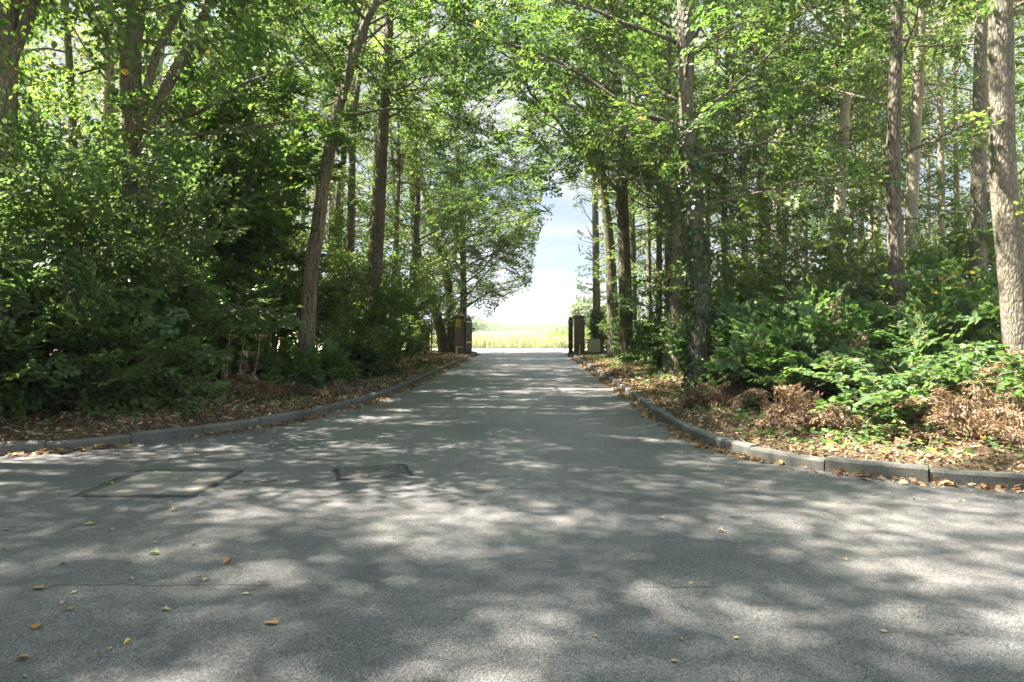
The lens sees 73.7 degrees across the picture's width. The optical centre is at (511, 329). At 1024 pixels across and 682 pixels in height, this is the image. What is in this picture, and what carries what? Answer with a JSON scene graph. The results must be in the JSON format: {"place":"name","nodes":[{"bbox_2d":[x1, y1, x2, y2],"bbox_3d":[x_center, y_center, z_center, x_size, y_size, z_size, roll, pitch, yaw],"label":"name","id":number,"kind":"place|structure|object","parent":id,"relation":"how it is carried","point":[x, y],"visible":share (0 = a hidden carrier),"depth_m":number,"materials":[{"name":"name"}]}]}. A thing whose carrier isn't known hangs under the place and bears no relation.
{"place":"outdoors","nodes":[
{"label":"outdoors","id":0,"kind":"place"},
{"bbox_2d":[0,350,475,441],"bbox_3d":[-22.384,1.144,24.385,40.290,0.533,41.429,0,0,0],"label":"woodland floor","id":1,"kind":"structure","parent":0,"point":[81,426],"depth_m":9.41,"materials":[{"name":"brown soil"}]},
{"bbox_2d":[0,246,136,416],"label":"shrub","id":2,"kind":"object","parent":1,"relation":"on","point":[43,273],"visible":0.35,"depth_m":9.18,"materials":[{"name":"green plant"}]},
{"bbox_2d":[0,243,187,433],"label":"kerbside shrub","id":3,"kind":"object","parent":1,"relation":"on","point":[55,312],"visible":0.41,"depth_m":9.28,"materials":[{"name":"green plant"}]},
{"bbox_2d":[18,0,203,187],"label":"broadleaf tree","id":4,"kind":"object","parent":1,"relation":"on","point":[69,52],"visible":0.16,"depth_m":15.85,"materials":[{"name":"green plant"}]},
{"bbox_2d":[0,249,235,418],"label":"kerbside shrub","id":5,"kind":"object","parent":1,"relation":"on","point":[141,372],"visible":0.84,"depth_m":9.49,"materials":[{"name":"green plant"}]},
{"bbox_2d":[18,61,217,295],"bbox_3d":[-9.576,-1.506,13.508,7.295,6.770,5.205,0,0,0],"label":"shrub","id":6,"kind":"object","parent":1,"relation":"on","point":[58,148],"visible":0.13,"depth_m":12.38,"materials":[{"name":"green plant"}]},
{"bbox_2d":[0,87,266,388],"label":"shrub","id":7,"kind":"object","parent":1,"relation":"on","point":[91,161],"visible":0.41,"depth_m":9.99,"materials":[{"name":"green plant"}]},
{"bbox_2d":[0,0,292,361],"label":"broadleaf tree","id":8,"kind":"object","parent":1,"relation":"on","point":[9,78],"visible":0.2,"depth_m":11.03,"materials":[{"name":"green plant"}]},
{"bbox_2d":[20,0,296,225],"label":"broadleaf tree","id":9,"kind":"object","parent":1,"relation":"on","point":[105,75],"visible":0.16,"depth_m":18.07,"materials":[{"name":"green plant"}]},
{"bbox_2d":[0,108,319,395],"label":"shrub","id":10,"kind":"object","parent":1,"relation":"on","point":[169,210],"visible":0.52,"depth_m":11.07,"materials":[{"name":"green plant"}]},
{"bbox_2d":[51,252,274,388],"bbox_3d":[-7.180,-0.341,13.903,4.507,3.083,3.214,0,0,-15],"label":"kerbside shrub","id":11,"kind":"object","parent":1,"relation":"on","point":[231,266],"visible":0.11,"depth_m":14.30,"materials":[{"name":"green plant"}]},
{"bbox_2d":[0,0,327,110],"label":"broadleaf tree","id":12,"kind":"object","parent":1,"relation":"on","point":[119,33],"visible":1,"depth_m":9.88,"materials":[{"name":"green plant"}]},
{"bbox_2d":[21,51,325,338],"bbox_3d":[-7.809,-2.559,15.639,6.409,7.435,4.632,0,0,0],"label":"sapling clump","id":13,"kind":"object","parent":1,"relation":"on","point":[257,236],"visible":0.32,"depth_m":15.69,"materials":[{"name":"green plant"}]},
{"bbox_2d":[20,0,370,374],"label":"pine tree","id":14,"kind":"object","parent":1,"relation":"on","point":[127,123],"visible":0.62,"depth_m":13.74,"materials":[{"name":"green plant"}]},
{"bbox_2d":[19,0,372,356],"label":"broadleaf tree","id":15,"kind":"object","parent":1,"relation":"on","point":[165,86],"visible":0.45,"depth_m":13.60,"materials":[{"name":"green plant"}]},
{"bbox_2d":[113,27,317,335],"bbox_3d":[-10.924,-3.570,19.406,8.521,9.612,7.857,0,0,28],"label":"sapling clump","id":16,"kind":"object","parent":1,"relation":"on","point":[275,105],"visible":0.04,"depth_m":19.89,"materials":[{"name":"green plant"}]},
{"bbox_2d":[162,244,282,376],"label":"understory shrub","id":17,"kind":"object","parent":1,"relation":"on","point":[248,297],"visible":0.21,"depth_m":14.84,"materials":[{"name":"green plant"}]},
{"bbox_2d":[0,355,447,426],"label":"ground ivy","id":18,"kind":"object","parent":1,"relation":"on","point":[51,407],"visible":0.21,"depth_m":11.33,"materials":[{"name":"green plant"}]},
{"bbox_2d":[183,370,295,401],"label":"dead bracken","id":19,"kind":"object","parent":1,"relation":"on","point":[265,388],"visible":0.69,"depth_m":12.08,"materials":[{"name":"brown plant"}]},
{"bbox_2d":[159,323,323,385],"bbox_3d":[-5.665,0.556,14.140,3.810,1.445,2.708,0,0,0],"label":"ivy mound","id":20,"kind":"object","parent":1,"relation":"on","point":[263,352],"visible":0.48,"depth_m":13.83,"materials":[{"name":"plant"}]},
{"bbox_2d":[151,99,369,324],"bbox_3d":[-6.954,-2.639,19.536,6.344,7.666,5.659,0,0,0],"label":"sapling clump","id":21,"kind":"object","parent":1,"relation":"on","point":[295,144],"visible":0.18,"depth_m":18.36,"materials":[{"name":"green plant"}]},
{"bbox_2d":[219,28,378,346],"bbox_3d":[-7.440,-4.395,22.950,6.082,11.620,6.212,0,0,0],"label":"broadleaf tree","id":22,"kind":"object","parent":1,"relation":"on","point":[358,203],"visible":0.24,"depth_m":22.54,"materials":[{"name":"green plant"}]},
{"bbox_2d":[256,336,361,390],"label":"green scrub","id":23,"kind":"object","parent":1,"relation":"on","point":[327,360],"visible":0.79,"depth_m":14.63,"materials":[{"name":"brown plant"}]},
{"bbox_2d":[262,245,368,353],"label":"green scrub","id":24,"kind":"object","parent":1,"relation":"on","point":[338,268],"visible":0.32,"depth_m":22.15,"materials":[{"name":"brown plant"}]},
{"bbox_2d":[303,336,387,379],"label":"shrub","id":25,"kind":"object","parent":1,"relation":"on","point":[357,353],"visible":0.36,"depth_m":17.64,"materials":[{"name":"green plant"}]},
{"bbox_2d":[278,7,413,280],"bbox_3d":[-7.866,-6.810,30.002,7.544,16.510,5.648,0,0,0],"label":"broadleaf tree","id":26,"kind":"object","parent":1,"relation":"on","point":[339,185],"visible":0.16,"depth_m":29.89,"materials":[{"name":"green plant"}]},
{"bbox_2d":[276,208,421,335],"bbox_3d":[-6.981,-1.859,27.247,6.660,6.150,5.768,0,0,-29],"label":"green scrub","id":27,"kind":"object","parent":1,"relation":"on","point":[331,230],"visible":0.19,"depth_m":26.75,"materials":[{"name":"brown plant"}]},
{"bbox_2d":[312,310,403,377],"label":"understory shrub","id":28,"kind":"object","parent":1,"relation":"on","point":[333,333],"visible":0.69,"depth_m":18.51,"materials":[{"name":"green plant"}]},
{"bbox_2d":[285,267,431,349],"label":"understory shrub","id":29,"kind":"object","parent":1,"relation":"on","point":[380,313],"visible":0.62,"depth_m":20.89,"materials":[{"name":"green plant"}]},
{"bbox_2d":[269,0,450,345],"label":"broadleaf tree","id":30,"kind":"object","parent":1,"relation":"on","point":[350,240],"visible":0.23,"depth_m":25.80,"materials":[{"name":"green plant"}]},
{"bbox_2d":[209,0,516,353],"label":"broadleaf tree","id":31,"kind":"object","parent":1,"relation":"on","point":[313,255],"visible":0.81,"depth_m":18.18,"materials":[{"name":"green plant"}]},
{"bbox_2d":[281,248,453,336],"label":"understory shrub","id":32,"kind":"object","parent":1,"relation":"on","point":[411,271],"visible":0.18,"depth_m":26.30,"materials":[{"name":"green plant"}]},
{"bbox_2d":[341,312,405,375],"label":"green scrub","id":33,"kind":"object","parent":1,"relation":"on","point":[394,345],"visible":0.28,"depth_m":19.93,"materials":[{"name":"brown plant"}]},
{"bbox_2d":[318,0,441,277],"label":"woodland tree","id":34,"kind":"object","parent":1,"relation":"on","point":[374,159],"visible":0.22,"depth_m":32.81,"materials":[{"name":"green plant"}]},
{"bbox_2d":[350,278,441,353],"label":"understory shrub","id":35,"kind":"object","parent":1,"relation":"on","point":[423,326],"visible":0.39,"depth_m":26.16,"materials":[{"name":"green plant"}]},
{"bbox_2d":[325,33,466,318],"bbox_3d":[-6.832,-7.691,38.079,8.894,18.600,8.024,0,0,0],"label":"woodland tree","id":36,"kind":"object","parent":1,"relation":"on","point":[404,200],"visible":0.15,"depth_m":38.04,"materials":[{"name":"green plant"}]},
{"bbox_2d":[342,8,466,275],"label":"broadleaf tree","id":37,"kind":"object","parent":1,"relation":"on","point":[447,189],"visible":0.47,"depth_m":30.95,"materials":[{"name":"green plant"}]},
{"bbox_2d":[341,229,472,328],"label":"understory shrub","id":38,"kind":"object","parent":1,"relation":"on","point":[453,251],"visible":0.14,"depth_m":30.10,"materials":[{"name":"green plant"}]},
{"bbox_2d":[268,0,546,364],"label":"broadleaf tree","id":39,"kind":"object","parent":1,"relation":"on","point":[376,268],"visible":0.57,"depth_m":21.73,"materials":[{"name":"green plant"}]},
{"bbox_2d":[332,99,519,334],"bbox_3d":[-4.253,-4.786,33.059,9.384,12.698,7.335,0,0,0],"label":"broadleaf tree","id":40,"kind":"object","parent":1,"relation":"on","point":[416,239],"visible":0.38,"depth_m":32.51,"materials":[{"name":"green plant"}]},
{"bbox_2d":[355,37,531,352],"bbox_3d":[-3.961,-7.926,39.428,10.329,19.137,9.841,0,0,0],"label":"broadleaf tree","id":41,"kind":"object","parent":1,"relation":"on","point":[441,330],"visible":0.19,"depth_m":38.85,"materials":[{"name":"green plant"}]},
{"bbox_2d":[377,20,566,350],"bbox_3d":[-2.681,-8.612,39.716,11.714,20.438,10.313,0,0,38],"label":"broadleaf tree","id":42,"kind":"object","parent":1,"relation":"on","point":[448,289],"visible":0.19,"depth_m":39.29,"materials":[{"name":"green plant"}]},
{"bbox_2d":[400,0,582,331],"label":"broadleaf tree","id":43,"kind":"object","parent":1,"relation":"on","point":[462,282],"visible":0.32,"depth_m":39.12,"materials":[{"name":"green plant"}]},
{"bbox_2d":[350,333,603,348],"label":"tall grass","id":44,"kind":"structure","parent":0,"point":[509,340],"depth_m":53.59,"materials":[{"name":"yellow plant"}]},
{"bbox_2d":[0,351,1023,681],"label":"road","id":45,"kind":"structure","parent":0,"point":[440,567],"depth_m":4.33,"materials":[{"name":"grey asphalt"}]},
{"bbox_2d":[69,469,243,497],"bbox_3d":[-3.304,1.460,6.494,1.152,0.036,1.217,0,0,0],"label":"manhole cover","id":46,"kind":"object","parent":45,"relation":"on","point":[159,483],"visible":0.81,"depth_m":6.39,"materials":[{"name":"metal"}]},
{"bbox_2d":[0,350,476,455],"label":"kerb","id":47,"kind":"structure","parent":45,"relation":"on","point":[30,446],"depth_m":9.37,"materials":[{"name":"concrete"}]},
{"bbox_2d":[4,354,479,457],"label":"gutter leaves","id":48,"kind":"object","parent":45,"relation":"on","point":[45,451],"visible":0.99,"depth_m":10.33,"materials":[{"name":"brown plant"}]},
{"bbox_2d":[331,464,414,479],"bbox_3d":[-1.418,1.460,6.976,0.821,0.036,0.668,0,0,-18],"label":"manhole cover","id":49,"kind":"object","parent":45,"relation":"on","point":[368,472],"visible":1,"depth_m":6.93,"materials":[{"name":"metal"}]},
{"bbox_2d":[566,354,1023,492],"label":"gutter leaves","id":50,"kind":"object","parent":45,"relation":"on","point":[651,416],"visible":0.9,"depth_m":7.95,"materials":[{"name":"brown plant"}]},
{"bbox_2d":[571,353,1023,488],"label":"kerb","id":51,"kind":"structure","parent":45,"relation":"on","point":[918,472],"depth_m":6.97,"materials":[{"name":"concrete"}]},
{"bbox_2d":[18,0,1023,331],"label":"sky","id":52,"kind":"structure","parent":0,"point":[550,295],"materials":[{"name":"white"}]},
{"bbox_2d":[573,351,1023,472],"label":"woodland floor","id":53,"kind":"structure","parent":0,"point":[983,448],"depth_m":8.07,"materials":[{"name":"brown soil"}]},
{"bbox_2d":[472,0,663,358],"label":"broadleaf tree","id":54,"kind":"object","parent":53,"relation":"on","point":[610,268],"visible":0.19,"depth_m":29.79,"materials":[{"name":"green plant"}]},
{"bbox_2d":[482,13,655,352],"bbox_3d":[3.235,-8.003,37.849,9.928,19.164,8.696,0,0,0],"label":"broadleaf tree","id":55,"kind":"object","parent":53,"relation":"on","point":[595,289],"visible":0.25,"depth_m":37.87,"materials":[{"name":"green plant"}]},
{"bbox_2d":[440,0,709,363],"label":"broadleaf tree","id":56,"kind":"object","parent":53,"relation":"on","point":[624,209],"visible":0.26,"depth_m":24.47,"materials":[{"name":"green plant"}]},
{"bbox_2d":[371,0,902,393],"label":"broadleaf tree","id":57,"kind":"object","parent":53,"relation":"on","point":[694,268],"visible":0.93,"depth_m":13.85,"materials":[{"name":"green plant"}]},
{"bbox_2d":[584,86,709,323],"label":"broadleaf tree","id":58,"kind":"object","parent":53,"relation":"on","point":[635,270],"visible":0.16,"depth_m":30.90,"materials":[{"name":"green plant"}]},
{"bbox_2d":[501,0,800,370],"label":"broadleaf tree","id":59,"kind":"object","parent":53,"relation":"on","point":[569,173],"visible":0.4,"depth_m":18.26,"materials":[{"name":"green plant"}]},
{"bbox_2d":[512,0,801,358],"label":"broadleaf tree","id":60,"kind":"object","parent":53,"relation":"on","point":[658,240],"visible":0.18,"depth_m":23.08,"materials":[{"name":"green plant"}]},
{"bbox_2d":[435,0,888,373],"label":"broadleaf tree","id":61,"kind":"object","parent":53,"relation":"on","point":[676,311],"visible":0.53,"depth_m":17.25,"materials":[{"name":"green plant"}]},
{"bbox_2d":[610,271,725,332],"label":"understory shrub","id":62,"kind":"object","parent":53,"relation":"on","point":[640,305],"visible":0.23,"depth_m":23.46,"materials":[{"name":"green plant"}]},
{"bbox_2d":[628,321,713,367],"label":"green scrub","id":63,"kind":"object","parent":53,"relation":"on","point":[644,347],"visible":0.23,"depth_m":19.80,"materials":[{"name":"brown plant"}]},
{"bbox_2d":[657,297,767,385],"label":"green scrub","id":64,"kind":"object","parent":53,"relation":"on","point":[670,341],"visible":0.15,"depth_m":14.73,"materials":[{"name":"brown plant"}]},
{"bbox_2d":[678,378,778,411],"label":"dead bracken","id":65,"kind":"object","parent":53,"relation":"on","point":[713,397],"visible":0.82,"depth_m":11.17,"materials":[{"name":"brown plant"}]},
{"bbox_2d":[659,252,811,339],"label":"green scrub","id":66,"kind":"object","parent":53,"relation":"on","point":[771,289],"visible":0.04,"depth_m":18.86,"materials":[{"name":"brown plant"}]},
{"bbox_2d":[644,1,829,285],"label":"broadleaf tree","id":67,"kind":"object","parent":53,"relation":"on","point":[724,212],"visible":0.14,"depth_m":23.01,"materials":[{"name":"green plant"}]},
{"bbox_2d":[708,276,777,353],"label":"understory shrub","id":68,"kind":"object","parent":53,"relation":"on","point":[719,293],"visible":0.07,"depth_m":16.06,"materials":[{"name":"green plant"}]},
{"bbox_2d":[627,0,878,288],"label":"broadleaf tree","id":69,"kind":"object","parent":53,"relation":"on","point":[717,76],"visible":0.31,"depth_m":20.40,"materials":[{"name":"green plant"}]},
{"bbox_2d":[638,0,905,302],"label":"broadleaf tree","id":70,"kind":"object","parent":53,"relation":"on","point":[796,53],"visible":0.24,"depth_m":20.94,"materials":[{"name":"green plant"}]},
{"bbox_2d":[709,298,835,347],"bbox_3d":[5.207,0.257,13.360,2.995,1.830,2.860,0,0,0],"label":"nettle patch","id":71,"kind":"object","parent":53,"relation":"on","point":[744,316],"visible":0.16,"depth_m":13.37,"materials":[{"name":"green plant"}]},
{"bbox_2d":[699,320,865,408],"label":"green scrub","id":72,"kind":"object","parent":53,"relation":"on","point":[759,358],"visible":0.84,"depth_m":10.82,"materials":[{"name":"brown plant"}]},
{"bbox_2d":[697,0,887,301],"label":"broadleaf tree","id":73,"kind":"object","parent":53,"relation":"on","point":[851,132],"visible":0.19,"depth_m":22.31,"materials":[{"name":"green plant"}]},
{"bbox_2d":[741,382,863,437],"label":"dead bracken","id":74,"kind":"object","parent":53,"relation":"on","point":[779,414],"visible":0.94,"depth_m":9.09,"materials":[{"name":"brown plant"}]},
{"bbox_2d":[584,354,1023,456],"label":"ground ivy","id":75,"kind":"object","parent":53,"relation":"on","point":[862,437],"visible":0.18,"depth_m":8.61,"materials":[{"name":"green plant"}]},
{"bbox_2d":[729,284,897,389],"bbox_3d":[5.024,0.188,12.051,2.492,2.068,3.755,0,0,0],"label":"green scrub","id":76,"kind":"object","parent":53,"relation":"on","point":[807,317],"visible":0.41,"depth_m":11.41,"materials":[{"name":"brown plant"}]},
{"bbox_2d":[753,281,907,386],"bbox_3d":[6.242,0.122,13.114,3.358,2.080,2.928,0,0,-25],"label":"nettle patch","id":77,"kind":"object","parent":53,"relation":"on","point":[845,309],"visible":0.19,"depth_m":12.45,"materials":[{"name":"green plant"}]},
{"bbox_2d":[713,201,965,328],"bbox_3d":[7.468,-0.895,16.197,5.429,3.911,4.066,0,0,-19],"label":"sapling clump","id":78,"kind":"object","parent":53,"relation":"on","point":[868,268],"visible":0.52,"depth_m":15.47,"materials":[{"name":"green plant"}]},
{"bbox_2d":[727,0,973,292],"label":"broadleaf tree","id":79,"kind":"object","parent":53,"relation":"on","point":[840,192],"visible":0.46,"depth_m":19.88,"materials":[{"name":"green plant"}]},
{"bbox_2d":[770,15,988,287],"bbox_3d":[14.346,-5.673,29.159,7.570,14.165,7.344,0,0,0],"label":"broadleaf tree","id":80,"kind":"object","parent":53,"relation":"on","point":[852,241],"visible":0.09,"depth_m":28.28,"materials":[{"name":"green plant"}]},
{"bbox_2d":[741,0,1023,336],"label":"broadleaf tree","id":81,"kind":"object","parent":53,"relation":"on","point":[894,226],"visible":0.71,"depth_m":14.37,"materials":[{"name":"green plant"}]},
{"bbox_2d":[806,0,969,256],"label":"broadleaf tree","id":82,"kind":"object","parent":53,"relation":"on","point":[926,147],"visible":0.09,"depth_m":26.44,"materials":[{"name":"green plant"}]},
{"bbox_2d":[810,343,995,410],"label":"bramble","id":83,"kind":"object","parent":53,"relation":"on","point":[894,354],"visible":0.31,"depth_m":10.12,"materials":[{"name":"green plant"}]},
{"bbox_2d":[788,352,1018,424],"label":"bramble","id":84,"kind":"object","parent":53,"relation":"on","point":[889,391],"visible":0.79,"depth_m":8.50,"materials":[{"name":"green plant"}]},
{"bbox_2d":[791,1,1023,280],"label":"woodland tree","id":85,"kind":"object","parent":53,"relation":"on","point":[905,102],"visible":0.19,"depth_m":24.37,"materials":[{"name":"green plant"}]},
{"bbox_2d":[801,0,1023,291],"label":"broadleaf tree","id":86,"kind":"object","parent":53,"relation":"on","point":[913,175],"visible":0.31,"depth_m":18.83,"materials":[{"name":"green plant"}]},
{"bbox_2d":[821,0,1023,291],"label":"broadleaf tree","id":87,"kind":"object","parent":53,"relation":"on","point":[978,202],"visible":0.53,"depth_m":16.06,"materials":[{"name":"plant"}]},
{"bbox_2d":[848,257,1000,339],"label":"understory shrub","id":88,"kind":"object","parent":53,"relation":"on","point":[883,293],"visible":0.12,"depth_m":14.37,"materials":[{"name":"green plant"}]},
{"bbox_2d":[827,0,1023,244],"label":"broadleaf tree","id":89,"kind":"object","parent":53,"relation":"on","point":[941,166],"visible":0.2,"depth_m":23.86,"materials":[{"name":"green plant"}]},
{"bbox_2d":[849,291,1020,399],"bbox_3d":[7.072,0.364,11.541,3.396,2.051,2.899,0,0,43],"label":"nettle patch","id":90,"kind":"object","parent":53,"relation":"on","point":[935,327],"visible":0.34,"depth_m":11.35,"materials":[{"name":"green plant"}]},
{"bbox_2d":[856,0,1023,237],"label":"broadleaf tree","id":91,"kind":"object","parent":53,"relation":"on","point":[956,178],"visible":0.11,"depth_m":24.97,"materials":[{"name":"green plant"}]},
{"bbox_2d":[879,285,1001,396],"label":"green scrub","id":92,"kind":"object","parent":53,"relation":"on","point":[985,310],"visible":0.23,"depth_m":11.81,"materials":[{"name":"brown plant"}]},
{"bbox_2d":[883,246,1000,335],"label":"understory shrub","id":93,"kind":"object","parent":53,"relation":"on","point":[934,269],"visible":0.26,"depth_m":13.06,"materials":[{"name":"green plant"}]},
{"bbox_2d":[861,1,1023,267],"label":"woodland tree","id":94,"kind":"object","parent":53,"relation":"on","point":[945,78],"visible":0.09,"depth_m":26.04,"materials":[{"name":"green plant"}]},
{"bbox_2d":[904,216,997,358],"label":"green scrub","id":95,"kind":"object","parent":53,"relation":"on","point":[960,248],"visible":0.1,"depth_m":16.08,"materials":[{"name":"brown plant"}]},
{"bbox_2d":[892,385,1023,450],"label":"dead bracken","id":96,"kind":"object","parent":53,"relation":"on","point":[1004,423],"visible":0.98,"depth_m":7.68,"materials":[{"name":"brown plant"}]},
{"bbox_2d":[894,0,1023,382],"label":"broadleaf tree","id":97,"kind":"object","parent":53,"relation":"on","point":[1006,208],"visible":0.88,"depth_m":10.68,"materials":[{"name":"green plant"}]},
{"bbox_2d":[900,339,1023,401],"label":"bramble","id":98,"kind":"object","parent":53,"relation":"on","point":[955,352],"visible":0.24,"depth_m":9.69,"materials":[{"name":"green plant"}]},
{"bbox_2d":[910,347,1023,412],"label":"dead bracken","id":99,"kind":"object","parent":53,"relation":"on","point":[987,372],"visible":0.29,"depth_m":8.51,"materials":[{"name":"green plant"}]},
{"bbox_2d":[916,350,1023,421],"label":"bramble","id":100,"kind":"object","parent":53,"relation":"on","point":[1015,363],"visible":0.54,"depth_m":8.27,"materials":[{"name":"green plant"}]},
{"bbox_2d":[916,181,1023,292],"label":"sapling clump","id":101,"kind":"object","parent":53,"relation":"on","point":[956,218],"visible":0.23,"depth_m":17.13,"materials":[{"name":"green plant"}]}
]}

